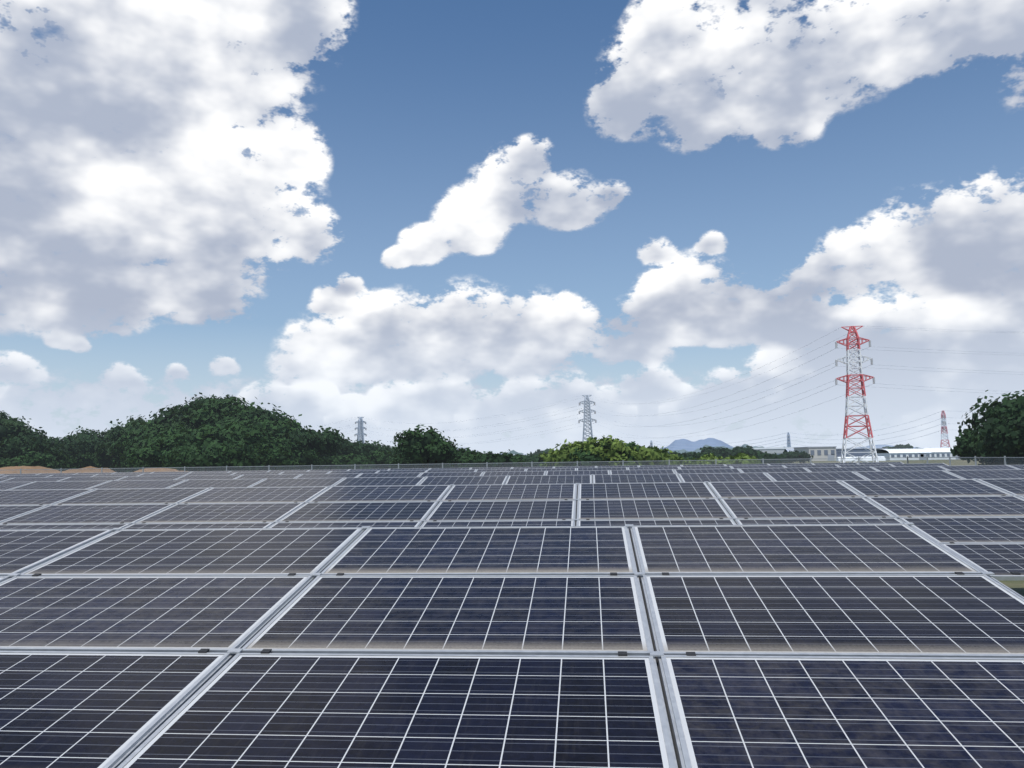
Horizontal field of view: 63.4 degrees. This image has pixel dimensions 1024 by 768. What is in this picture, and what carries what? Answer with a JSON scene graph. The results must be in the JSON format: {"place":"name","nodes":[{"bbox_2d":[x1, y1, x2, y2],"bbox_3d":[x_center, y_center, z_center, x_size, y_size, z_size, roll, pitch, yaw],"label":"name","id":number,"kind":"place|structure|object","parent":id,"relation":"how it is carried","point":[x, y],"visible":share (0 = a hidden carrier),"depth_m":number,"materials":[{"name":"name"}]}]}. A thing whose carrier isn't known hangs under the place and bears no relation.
{"place":"outdoors","nodes":[
{"label":"outdoors","id":0,"kind":"place"},
{"bbox_2d":[0,0,1023,453],"label":"sky","id":1,"kind":"structure","parent":0,"point":[435,212],"materials":[{"name":"blue"}]},
{"bbox_2d":[507,450,522,453],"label":"wood ridge","id":2,"kind":"structure","parent":0,"point":[513,452],"depth_m":681.85,"materials":[{"name":"grey"}]},
{"bbox_2d":[663,438,732,450],"bbox_3d":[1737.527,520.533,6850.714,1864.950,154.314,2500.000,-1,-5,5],"label":"mountain","id":3,"kind":"structure","parent":0,"point":[679,444],"depth_m":6186.94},
{"bbox_2d":[668,444,764,452],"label":"trees","id":4,"kind":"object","parent":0,"point":[696,450],"depth_m":861.81,"materials":[{"name":"green plant"}]},
{"bbox_2d":[636,459,1023,767],"bbox_3d":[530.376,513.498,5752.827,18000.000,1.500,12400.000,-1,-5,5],"label":"ground","id":5,"kind":"structure","parent":0,"point":[1017,586],"depth_m":265.65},
{"bbox_2d":[0,466,183,473],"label":"dirt mound","id":6,"kind":"object","parent":5,"relation":"on","point":[10,470],"visible":0.1,"depth_m":58.35,"materials":[{"name":"beige soil"}]},
{"bbox_2d":[0,392,401,471],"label":"trees","id":7,"kind":"object","parent":5,"relation":"on","point":[141,432],"depth_m":101.55,"materials":[{"name":"green plant"}]},
{"bbox_2d":[0,462,1023,767],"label":"solar tables","id":8,"kind":"object","parent":5,"relation":"on","point":[862,614],"visible":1,"depth_m":3.63,"materials":[{"name":"blue glass"}]},
{"bbox_2d":[18,456,1023,473],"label":"fence","id":9,"kind":"object","parent":5,"relation":"on","point":[623,461],"visible":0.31,"depth_m":36.61,"materials":[{"name":"silver metal"}]},
{"bbox_2d":[388,424,812,468],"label":"trees","id":10,"kind":"object","parent":5,"relation":"on","point":[566,453],"depth_m":71.89,"materials":[{"name":"green plant"}]},
{"bbox_2d":[309,326,1022,462],"bbox_3d":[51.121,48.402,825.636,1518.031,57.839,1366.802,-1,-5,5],"label":"power lines","id":11,"kind":"object","parent":5,"relation":"on","point":[847,382],"visible":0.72,"depth_m":215.22,"materials":[{"name":"red metal"}]},
{"bbox_2d":[474,443,913,455],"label":"trees","id":12,"kind":"object","parent":5,"relation":"on","point":[899,446],"depth_m":495.72,"materials":[{"name":"green plant"}]},
{"bbox_2d":[458,446,958,460],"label":"buildings","id":13,"kind":"structure","parent":5,"relation":"on","point":[833,452],"depth_m":406.48,"materials":[{"name":"grey"}]},
{"bbox_2d":[950,390,1023,464],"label":"trees","id":14,"kind":"object","parent":5,"relation":"on","point":[995,429],"depth_m":52.36,"materials":[{"name":"green plant"}]},
{"bbox_2d":[859,445,918,448],"bbox_3d":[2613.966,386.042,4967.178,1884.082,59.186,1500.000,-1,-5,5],"label":"hills","id":15,"kind":"structure","parent":0,"point":[879,446],"depth_m":4712.40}
]}

